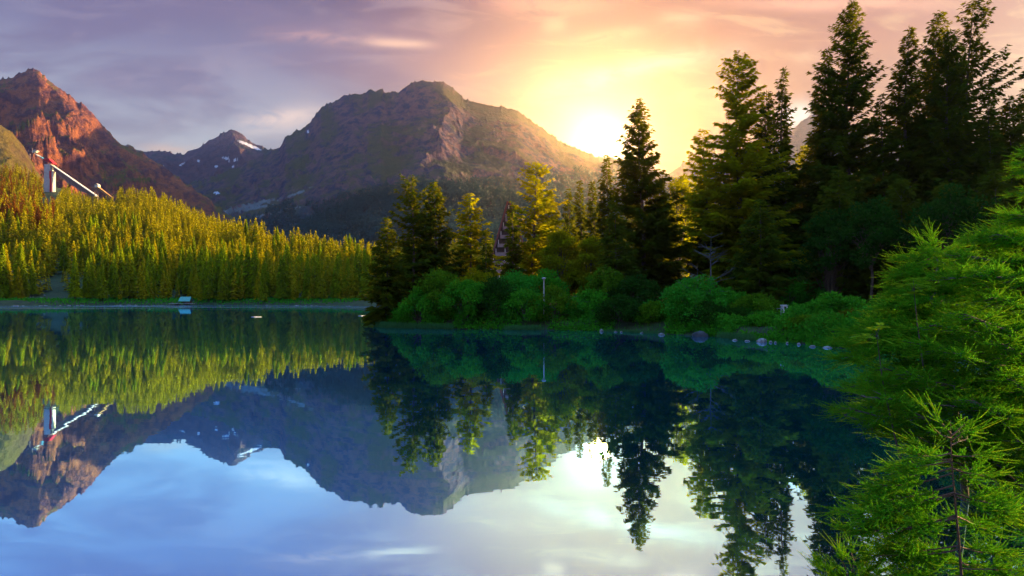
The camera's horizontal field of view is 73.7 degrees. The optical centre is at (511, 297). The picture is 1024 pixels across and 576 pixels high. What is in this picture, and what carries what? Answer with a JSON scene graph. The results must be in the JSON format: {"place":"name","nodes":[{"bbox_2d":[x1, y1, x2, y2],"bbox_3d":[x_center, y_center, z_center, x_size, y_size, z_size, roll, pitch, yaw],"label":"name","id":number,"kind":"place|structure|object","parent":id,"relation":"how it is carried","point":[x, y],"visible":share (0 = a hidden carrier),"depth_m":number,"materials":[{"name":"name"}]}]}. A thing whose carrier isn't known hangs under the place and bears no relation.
{"place":"outdoors","nodes":[
{"label":"outdoors","id":0,"kind":"place"},
{"bbox_2d":[0,125,43,183],"bbox_3d":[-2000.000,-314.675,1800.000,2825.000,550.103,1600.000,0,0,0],"label":"hill","id":1,"kind":"structure","parent":0,"point":[11,145],"depth_m":1824.86,"materials":[{"name":"green plant"}]},
{"bbox_2d":[0,68,233,223],"bbox_3d":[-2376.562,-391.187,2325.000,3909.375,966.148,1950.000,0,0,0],"label":"mountain","id":2,"kind":"structure","parent":0,"point":[67,134],"depth_m":2502.30,"materials":[{"name":"brown stone"}]},
{"bbox_2d":[124,129,278,184],"bbox_3d":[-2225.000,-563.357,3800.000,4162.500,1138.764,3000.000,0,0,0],"label":"mountain","id":3,"kind":"structure","parent":0,"point":[222,153],"depth_m":4458.78,"materials":[{"name":"grey stone"}]},
{"bbox_2d":[187,80,736,236],"bbox_3d":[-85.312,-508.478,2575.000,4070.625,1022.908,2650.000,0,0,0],"label":"mountain","id":4,"kind":"structure","parent":0,"point":[434,130],"depth_m":2872.99,"materials":[{"name":"grey stone"}]},
{"bbox_2d":[279,178,625,247],"bbox_3d":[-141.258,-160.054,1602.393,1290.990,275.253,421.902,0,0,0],"label":"forest","id":5,"kind":"object","parent":4,"relation":"on","point":[366,222],"visible":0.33,"depth_m":1598.12,"materials":[{"name":"green plant"}]},
{"bbox_2d":[233,164,682,235],"bbox_3d":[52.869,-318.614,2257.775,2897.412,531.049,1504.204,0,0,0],"label":"forest","id":6,"kind":"object","parent":4,"relation":"on","point":[277,208],"visible":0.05,"depth_m":2408.46,"materials":[{"name":"green plant"}]},
{"bbox_2d":[302,186,624,251],"bbox_3d":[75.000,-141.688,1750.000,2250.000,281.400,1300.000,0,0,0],"label":"hill","id":7,"kind":"structure","parent":0,"point":[372,242],"depth_m":1546.98,"materials":[{"name":"green plant"}]},
{"bbox_2d":[0,178,1022,352],"bbox_3d":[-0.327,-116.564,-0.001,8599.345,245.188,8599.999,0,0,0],"label":"ground","id":8,"kind":"structure","parent":0,"point":[57,290],"depth_m":251.55,"materials":[{"name":"green plant"}]},
{"bbox_2d":[0,243,11,297],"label":"spruce tree","id":9,"kind":"object","parent":8,"relation":"on","point":[5,290],"visible":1,"depth_m":264.55,"materials":[{"name":"green plant"}]},
{"bbox_2d":[8,266,25,298],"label":"spruce tree","id":10,"kind":"object","parent":8,"relation":"on","point":[18,292],"visible":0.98,"depth_m":264.22,"materials":[{"name":"green plant"}]},
{"bbox_2d":[12,251,30,297],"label":"spruce tree","id":11,"kind":"object","parent":8,"relation":"on","point":[24,282],"visible":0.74,"depth_m":267.64,"materials":[{"name":"green plant"}]},
{"bbox_2d":[28,260,39,296],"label":"spruce tree","id":12,"kind":"object","parent":8,"relation":"on","point":[32,283],"visible":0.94,"depth_m":280.28,"materials":[{"name":"green plant"}]},
{"bbox_2d":[26,148,96,196],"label":"ski jump tower","id":13,"kind":"structure","parent":8,"relation":"on","point":[49,178],"depth_m":787.86,"materials":[{"name":"concrete"}]},
{"bbox_2d":[56,237,68,271],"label":"spruce tree","id":14,"kind":"object","parent":8,"relation":"on","point":[64,260],"visible":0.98,"depth_m":338.67,"materials":[{"name":"green plant"}]},
{"bbox_2d":[67,252,82,298],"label":"spruce tree","id":15,"kind":"object","parent":8,"relation":"on","point":[73,290],"visible":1,"depth_m":262.88,"materials":[{"name":"green plant"}]},
{"bbox_2d":[77,234,87,271],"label":"spruce tree","id":16,"kind":"object","parent":8,"relation":"on","point":[83,253],"visible":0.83,"depth_m":339.31,"materials":[{"name":"green plant"}]},
{"bbox_2d":[80,257,94,298],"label":"spruce tree","id":17,"kind":"object","parent":8,"relation":"on","point":[87,291],"visible":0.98,"depth_m":269.70,"materials":[{"name":"green plant"}]},
{"bbox_2d":[96,262,108,300],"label":"spruce tree","id":18,"kind":"object","parent":8,"relation":"on","point":[102,292],"visible":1,"depth_m":268.80,"materials":[{"name":"green plant"}]},
{"bbox_2d":[109,258,118,298],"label":"spruce tree","id":19,"kind":"object","parent":8,"relation":"on","point":[114,289],"visible":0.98,"depth_m":273.75,"materials":[{"name":"green plant"}]},
{"bbox_2d":[121,251,136,299],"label":"spruce tree","id":20,"kind":"object","parent":8,"relation":"on","point":[128,288],"visible":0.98,"depth_m":275.33,"materials":[{"name":"green plant"}]},
{"bbox_2d":[149,243,161,291],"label":"spruce tree","id":21,"kind":"object","parent":8,"relation":"on","point":[153,260],"visible":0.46,"depth_m":296.61,"materials":[{"name":"green plant"}]},
{"bbox_2d":[0,296,360,304],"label":"undergrowth","id":22,"kind":"object","parent":8,"relation":"on","point":[112,299],"visible":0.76,"depth_m":263.87,"materials":[{"name":"green plant"}]},
{"bbox_2d":[182,245,194,292],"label":"spruce tree","id":23,"kind":"object","parent":8,"relation":"on","point":[188,266],"visible":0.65,"depth_m":291.98,"materials":[{"name":"green plant"}]},
{"bbox_2d":[202,255,215,300],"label":"spruce tree","id":24,"kind":"object","parent":8,"relation":"on","point":[209,290],"visible":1,"depth_m":274.05,"materials":[{"name":"green plant"}]},
{"bbox_2d":[216,260,227,301],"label":"spruce tree","id":25,"kind":"object","parent":8,"relation":"on","point":[222,293],"visible":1,"depth_m":271.01,"materials":[{"name":"green plant"}]},
{"bbox_2d":[239,246,250,298],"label":"spruce tree","id":26,"kind":"object","parent":8,"relation":"on","point":[246,268],"visible":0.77,"depth_m":277.80,"materials":[{"name":"green plant"}]},
{"bbox_2d":[246,251,256,296],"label":"spruce tree","id":27,"kind":"object","parent":8,"relation":"on","point":[251,280],"visible":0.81,"depth_m":276.30,"materials":[{"name":"green plant"}]},
{"bbox_2d":[276,254,291,300],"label":"spruce tree","id":28,"kind":"object","parent":8,"relation":"on","point":[287,290],"visible":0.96,"depth_m":268.92,"materials":[{"name":"green plant"}]},
{"bbox_2d":[331,252,344,297],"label":"spruce tree","id":29,"kind":"object","parent":8,"relation":"on","point":[336,287],"visible":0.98,"depth_m":261.59,"materials":[{"name":"green plant"}]},
{"bbox_2d":[357,217,411,326],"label":"spruce tree","id":30,"kind":"object","parent":8,"relation":"on","point":[391,291],"visible":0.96,"depth_m":70.33,"materials":[{"name":"green plant"}]},
{"bbox_2d":[385,173,443,300],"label":"spruce tree","id":31,"kind":"object","parent":8,"relation":"on","point":[409,249],"visible":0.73,"depth_m":74.67,"materials":[{"name":"green plant"}]},
{"bbox_2d":[392,286,443,325],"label":"shrub","id":32,"kind":"object","parent":8,"relation":"on","point":[405,313],"visible":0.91,"depth_m":66.70,"materials":[{"name":"green plant"}]},
{"bbox_2d":[402,267,469,318],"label":"shrub","id":33,"kind":"object","parent":8,"relation":"on","point":[436,281],"visible":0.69,"depth_m":67.31,"materials":[{"name":"green plant"}]},
{"bbox_2d":[415,182,467,305],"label":"spruce tree","id":34,"kind":"object","parent":8,"relation":"on","point":[445,235],"visible":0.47,"depth_m":76.47,"materials":[{"name":"green plant"}]},
{"bbox_2d":[434,279,501,319],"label":"shrub","id":35,"kind":"object","parent":8,"relation":"on","point":[468,289],"visible":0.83,"depth_m":65.14,"materials":[{"name":"green plant"}]},
{"bbox_2d":[450,267,501,305],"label":"shrub","id":36,"kind":"object","parent":8,"relation":"on","point":[475,276],"visible":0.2,"depth_m":70.26,"materials":[{"name":"green plant"}]},
{"bbox_2d":[450,193,503,277],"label":"larch tree","id":37,"kind":"object","parent":8,"relation":"on","point":[466,240],"visible":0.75,"depth_m":78.73,"materials":[{"name":"green plant"}]},
{"bbox_2d":[0,163,972,300],"bbox_3d":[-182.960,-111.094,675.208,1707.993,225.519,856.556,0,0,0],"label":"forest","id":38,"kind":"object","parent":8,"relation":"on","point":[172,221],"visible":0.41,"depth_m":398.31,"materials":[{"name":"green plant"}]},
{"bbox_2d":[476,231,497,276],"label":"spruce tree","id":39,"kind":"object","parent":8,"relation":"on","point":[489,261],"visible":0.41,"depth_m":73.76,"materials":[{"name":"green plant"}]},
{"bbox_2d":[460,275,524,320],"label":"shrub","id":40,"kind":"object","parent":8,"relation":"on","point":[493,285],"visible":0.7,"depth_m":65.55,"materials":[{"name":"green plant"}]},
{"bbox_2d":[487,201,523,277],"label":"gabled hotel","id":41,"kind":"structure","parent":8,"relation":"on","point":[499,249],"depth_m":188.90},
{"bbox_2d":[500,201,525,290],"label":"spruce tree","id":42,"kind":"object","parent":8,"relation":"on","point":[513,259],"visible":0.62,"depth_m":79.67,"materials":[{"name":"green plant"}]},
{"bbox_2d":[498,269,540,303],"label":"shrub","id":43,"kind":"object","parent":8,"relation":"on","point":[511,278],"visible":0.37,"depth_m":69.97,"materials":[{"name":"green plant"}]},
{"bbox_2d":[498,288,551,321],"bbox_3d":[1.341,0.703,65.520,5.256,3.311,4.421,0,0,17],"label":"shrub","id":44,"kind":"object","parent":8,"relation":"on","point":[526,295],"visible":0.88,"depth_m":64.68,"materials":[{"name":"green plant"}]},
{"bbox_2d":[493,162,569,292],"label":"larch tree","id":45,"kind":"object","parent":8,"relation":"on","point":[533,242],"visible":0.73,"depth_m":82.61,"materials":[{"name":"green plant"}]},
{"bbox_2d":[522,267,571,305],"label":"shrub","id":46,"kind":"object","parent":8,"relation":"on","point":[547,275],"visible":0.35,"depth_m":72.82,"materials":[{"name":"green plant"}]},
{"bbox_2d":[524,190,570,304],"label":"larch tree","id":47,"kind":"object","parent":8,"relation":"on","point":[554,209],"visible":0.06,"depth_m":85.35,"materials":[{"name":"green plant"}]},
{"bbox_2d":[527,282,579,321],"bbox_3d":[3.991,0.427,65.013,5.148,3.869,5.224,0,0,0],"label":"shrub","id":48,"kind":"object","parent":8,"relation":"on","point":[557,295],"visible":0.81,"depth_m":64.17,"materials":[{"name":"green plant"}]},
{"bbox_2d":[534,224,584,295],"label":"leafy tree","id":49,"kind":"object","parent":8,"relation":"on","point":[552,256],"visible":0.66,"depth_m":78.25,"materials":[{"name":"green plant"}]},
{"bbox_2d":[561,188,580,294],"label":"spruce tree","id":50,"kind":"object","parent":8,"relation":"on","point":[568,219],"visible":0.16,"depth_m":93.74,"materials":[{"name":"green plant"}]},
{"bbox_2d":[559,297,589,320],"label":"shrub","id":51,"kind":"object","parent":8,"relation":"on","point":[574,312],"visible":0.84,"depth_m":63.82,"materials":[{"name":"green plant"}]},
{"bbox_2d":[573,180,589,241],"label":"spruce tree","id":52,"kind":"object","parent":8,"relation":"on","point":[581,218],"visible":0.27,"depth_m":95.77,"materials":[{"name":"green plant"}]},
{"bbox_2d":[565,234,604,295],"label":"leafy tree","id":53,"kind":"object","parent":8,"relation":"on","point":[588,248],"visible":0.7,"depth_m":76.07,"materials":[{"name":"green plant"}]},
{"bbox_2d":[575,181,603,291],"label":"spruce tree","id":54,"kind":"object","parent":8,"relation":"on","point":[590,223],"visible":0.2,"depth_m":91.80,"materials":[{"name":"green plant"}]},
{"bbox_2d":[572,286,612,315],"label":"shrub","id":55,"kind":"object","parent":8,"relation":"on","point":[594,297],"visible":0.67,"depth_m":65.30,"materials":[{"name":"green plant"}]},
{"bbox_2d":[593,155,621,264],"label":"spruce tree","id":56,"kind":"object","parent":8,"relation":"on","point":[602,210],"visible":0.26,"depth_m":87.74,"materials":[{"name":"green plant"}]},
{"bbox_2d":[578,265,639,306],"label":"shrub","id":57,"kind":"object","parent":8,"relation":"on","point":[594,282],"visible":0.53,"depth_m":67.26,"materials":[{"name":"green plant"}]},
{"bbox_2d":[591,293,642,322],"bbox_3d":[9.932,0.917,61.836,4.982,2.894,4.833,0,0,44],"label":"shrub","id":58,"kind":"object","parent":8,"relation":"on","point":[621,305],"visible":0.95,"depth_m":61.12,"materials":[{"name":"green plant"}]},
{"bbox_2d":[595,204,641,296],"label":"spruce tree","id":59,"kind":"object","parent":8,"relation":"on","point":[612,261],"visible":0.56,"depth_m":69.62,"materials":[{"name":"green plant"}]},
{"bbox_2d":[395,298,868,343],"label":"grass","id":60,"kind":"structure","parent":8,"relation":"on","point":[659,324],"depth_m":58.74,"materials":[{"name":"green plant"}]},
{"bbox_2d":[607,273,665,307],"bbox_3d":[12.315,-0.326,66.152,7.245,4.017,6.092,0,0,43],"label":"shrub","id":61,"kind":"object","parent":8,"relation":"on","point":[632,284],"visible":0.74,"depth_m":65.00,"materials":[{"name":"green plant"}]},
{"bbox_2d":[598,98,693,300],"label":"spruce tree","id":62,"kind":"object","parent":8,"relation":"on","point":[650,235],"visible":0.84,"depth_m":74.93,"materials":[{"name":"green plant"}]},
{"bbox_2d":[634,300,672,322],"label":"shrub","id":63,"kind":"object","parent":8,"relation":"on","point":[647,312],"visible":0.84,"depth_m":59.28,"materials":[{"name":"green plant"}]},
{"bbox_2d":[385,295,922,352],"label":"undergrowth","id":64,"kind":"object","parent":8,"relation":"on","point":[728,321],"visible":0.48,"depth_m":51.87,"materials":[{"name":"green plant"}]},
{"bbox_2d":[649,184,686,300],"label":"spruce tree","id":65,"kind":"object","parent":8,"relation":"on","point":[672,215],"visible":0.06,"depth_m":83.60,"materials":[{"name":"green plant"}]},
{"bbox_2d":[668,173,697,276],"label":"leafy tree","id":66,"kind":"object","parent":8,"relation":"on","point":[677,184],"visible":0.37,"depth_m":91.25,"materials":[{"name":"green plant"}]},
{"bbox_2d":[658,274,728,324],"bbox_3d":[15.844,0.114,57.220,6.995,4.393,7.791,0,0,0],"label":"shrub","id":67,"kind":"object","parent":8,"relation":"on","point":[677,291],"visible":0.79,"depth_m":56.51,"materials":[{"name":"green plant"}]},
{"bbox_2d":[678,129,725,289],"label":"larch tree","id":68,"kind":"object","parent":8,"relation":"on","point":[701,264],"visible":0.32,"depth_m":77.23,"materials":[{"name":"green plant"}]},
{"bbox_2d":[679,299,731,326],"bbox_3d":[15.894,1.221,55.085,4.339,2.266,3.788,0,0,-38],"label":"shrub","id":69,"kind":"object","parent":8,"relation":"on","point":[709,308],"visible":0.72,"depth_m":54.16,"materials":[{"name":"green plant"}]},
{"bbox_2d":[685,158,743,287],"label":"spruce tree","id":70,"kind":"object","parent":8,"relation":"on","point":[715,244],"visible":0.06,"depth_m":77.03,"materials":[{"name":"green plant"}]},
{"bbox_2d":[708,286,747,305],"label":"shrub","id":71,"kind":"object","parent":8,"relation":"on","point":[732,295],"visible":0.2,"depth_m":58.95,"materials":[{"name":"green plant"}]},
{"bbox_2d":[682,50,808,293],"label":"larch tree","id":72,"kind":"object","parent":8,"relation":"on","point":[740,191],"visible":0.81,"depth_m":69.41,"materials":[{"name":"green plant"}]},
{"bbox_2d":[728,291,784,314],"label":"shrub","id":73,"kind":"object","parent":8,"relation":"on","point":[758,302],"visible":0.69,"depth_m":55.10,"materials":[{"name":"green plant"}]},
{"bbox_2d":[742,310,780,326],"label":"shrub","id":74,"kind":"object","parent":8,"relation":"on","point":[759,319],"visible":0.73,"depth_m":50.36,"materials":[{"name":"green plant"}]},
{"bbox_2d":[720,199,805,306],"bbox_3d":[22.407,-3.738,61.736,7.498,10.478,7.570,0,0,0],"label":"spruce tree","id":75,"kind":"object","parent":8,"relation":"on","point":[765,282],"visible":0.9,"depth_m":60.69,"materials":[{"name":"green plant"}]},
{"bbox_2d":[738,90,807,284],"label":"spruce tree","id":76,"kind":"object","parent":8,"relation":"on","point":[775,201],"visible":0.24,"depth_m":72.67,"materials":[{"name":"green plant"}]},
{"bbox_2d":[764,67,815,285],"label":"spruce tree","id":77,"kind":"object","parent":8,"relation":"on","point":[784,131],"visible":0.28,"depth_m":75.74,"materials":[{"name":"green plant"}]},
{"bbox_2d":[773,277,809,305],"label":"shrub","id":78,"kind":"object","parent":8,"relation":"on","point":[792,290],"visible":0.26,"depth_m":65.52,"materials":[{"name":"green plant"}]},
{"bbox_2d":[794,47,852,283],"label":"spruce tree","id":79,"kind":"object","parent":8,"relation":"on","point":[811,135],"visible":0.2,"depth_m":73.17,"materials":[{"name":"green plant"}]},
{"bbox_2d":[796,277,864,303],"bbox_3d":[29.018,-0.427,62.298,5.066,3.534,5.270,0,0,0],"label":"shrub","id":80,"kind":"object","parent":8,"relation":"on","point":[807,296],"visible":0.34,"depth_m":62.29,"materials":[{"name":"green plant"}]},
{"bbox_2d":[787,207,885,292],"bbox_3d":[28.482,-3.279,60.276,6.936,9.305,7.375,0,0,-15],"label":"leafy tree","id":81,"kind":"object","parent":8,"relation":"on","point":[824,225],"visible":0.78,"depth_m":59.41,"materials":[{"name":"green plant"}]},
{"bbox_2d":[808,290,868,313],"bbox_3d":[23.288,0.592,49.078,4.231,2.233,4.013,0,0,0],"label":"shrub","id":82,"kind":"object","parent":8,"relation":"on","point":[833,299],"visible":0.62,"depth_m":48.19,"materials":[{"name":"green plant"}]},
{"bbox_2d":[798,170,889,300],"bbox_3d":[29.654,-5.034,61.374,7.690,13.121,6.990,0,0,-28],"label":"spruce tree","id":83,"kind":"object","parent":8,"relation":"on","point":[835,197],"visible":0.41,"depth_m":60.58,"materials":[{"name":"green plant"}]},
{"bbox_2d":[799,524,905,575],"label":"larch tree","id":84,"kind":"object","parent":8,"relation":"on","point":[830,567],"visible":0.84,"depth_m":6.00,"materials":[{"name":"green plant"}]},
{"bbox_2d":[787,0,919,292],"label":"spruce tree","id":85,"kind":"object","parent":8,"relation":"on","point":[847,148],"visible":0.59,"depth_m":70.45,"materials":[{"name":"green plant"}]},
{"bbox_2d":[828,195,914,298],"bbox_3d":[29.891,-3.617,56.939,6.626,10.015,7.034,0,0,0],"label":"leafy tree","id":86,"kind":"object","parent":8,"relation":"on","point":[873,220],"visible":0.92,"depth_m":55.74,"materials":[{"name":"green plant"}]},
{"bbox_2d":[848,322,900,459],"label":"rowan sapling","id":87,"kind":"object","parent":8,"relation":"on","point":[875,328],"visible":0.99,"depth_m":8.10,"materials":[{"name":"green plant"}]},
{"bbox_2d":[859,93,910,292],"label":"spruce tree","id":88,"kind":"object","parent":8,"relation":"on","point":[878,174],"visible":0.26,"depth_m":68.52,"materials":[{"name":"green plant"}]},
{"bbox_2d":[852,177,927,300],"bbox_3d":[33.713,-4.625,59.662,7.666,11.981,7.760,0,0,-42],"label":"spruce tree","id":89,"kind":"object","parent":8,"relation":"on","point":[901,209],"visible":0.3,"depth_m":59.07,"materials":[{"name":"green plant"}]},
{"bbox_2d":[869,25,947,263],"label":"spruce tree","id":90,"kind":"object","parent":8,"relation":"on","point":[901,109],"visible":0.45,"depth_m":67.96,"materials":[{"name":"green plant"}]},
{"bbox_2d":[811,215,1011,498],"bbox_3d":[5.700,1.201,9.641,3.298,4.812,1.799,0,0,-21],"label":"larch tree","id":91,"kind":"object","parent":8,"relation":"on","point":[904,312],"visible":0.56,"depth_m":9.62,"materials":[{"name":"green plant"}]},
{"bbox_2d":[892,277,937,375],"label":"rowan sapling","id":92,"kind":"object","parent":8,"relation":"on","point":[914,287],"visible":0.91,"depth_m":8.88,"materials":[{"name":"green plant"}]},
{"bbox_2d":[807,389,1023,575],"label":"larch tree","id":93,"kind":"object","parent":8,"relation":"on","point":[917,520],"visible":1,"depth_m":5.60,"materials":[{"name":"green plant"}]},
{"bbox_2d":[811,199,1023,533],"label":"larch tree","id":94,"kind":"object","parent":8,"relation":"on","point":[1002,387],"visible":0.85,"depth_m":8.27,"materials":[{"name":"green plant"}]},
{"bbox_2d":[898,10,952,193],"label":"spruce tree","id":95,"kind":"object","parent":8,"relation":"on","point":[934,35],"visible":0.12,"depth_m":71.41,"materials":[{"name":"green plant"}]},
{"bbox_2d":[891,180,982,301],"bbox_3d":[35.557,-4.154,56.598,7.548,11.039,7.338,0,0,-39],"label":"spruce tree","id":96,"kind":"object","parent":8,"relation":"on","point":[941,186],"visible":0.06,"depth_m":56.41,"materials":[{"name":"green plant"}]},
{"bbox_2d":[880,182,1017,302],"bbox_3d":[34.750,-3.831,54.284,8.156,10.423,7.902,0,0,-15],"label":"leafy tree","id":97,"kind":"object","parent":8,"relation":"on","point":[948,208],"visible":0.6,"depth_m":52.98,"materials":[{"name":"green plant"}]},
{"bbox_2d":[908,28,994,223],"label":"spruce tree","id":98,"kind":"object","parent":8,"relation":"on","point":[941,127],"visible":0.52,"depth_m":66.09,"materials":[{"name":"green plant"}]},
{"bbox_2d":[921,0,1023,287],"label":"spruce tree","id":99,"kind":"object","parent":8,"relation":"on","point":[974,47],"visible":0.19,"depth_m":69.03,"materials":[{"name":"green plant"}]},
{"bbox_2d":[952,169,1023,310],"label":"spruce tree","id":100,"kind":"object","parent":8,"relation":"on","point":[1004,201],"visible":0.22,"depth_m":53.49,"materials":[{"name":"green plant"}]},
{"bbox_2d":[966,85,1023,248],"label":"spruce tree","id":101,"kind":"object","parent":8,"relation":"on","point":[985,163],"visible":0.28,"depth_m":64.75,"materials":[{"name":"green plant"}]},
{"bbox_2d":[996,95,1023,289],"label":"spruce tree","id":102,"kind":"object","parent":8,"relation":"on","point":[1013,138],"visible":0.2,"depth_m":66.59,"materials":[{"name":"green plant"}]},
{"bbox_2d":[996,143,1023,202],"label":"larch tree","id":103,"kind":"object","parent":8,"relation":"on","point":[1021,170],"visible":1,"depth_m":13.12,"materials":[{"name":"green plant"}]},
{"bbox_2d":[0,305,1023,575],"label":"water","id":104,"kind":"structure","parent":0,"point":[230,441],"depth_m":13.38,"materials":[{"name":"blue liquid"}]},
{"bbox_2d":[717,331,757,340],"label":"reeds","id":105,"kind":"object","parent":104,"relation":"in","point":[738,336],"visible":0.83,"depth_m":48.71,"materials":[{"name":"green plant"}]},
{"bbox_2d":[0,0,1023,173],"label":"sky","id":106,"kind":"structure","parent":0,"point":[174,76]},
{"bbox_2d":[659,115,902,184],"bbox_3d":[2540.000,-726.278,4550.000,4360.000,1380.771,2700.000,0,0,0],"label":"mountain","id":107,"kind":"structure","parent":0,"point":[799,133],"depth_m":5113.68,"materials":[{"name":"brown stone"}]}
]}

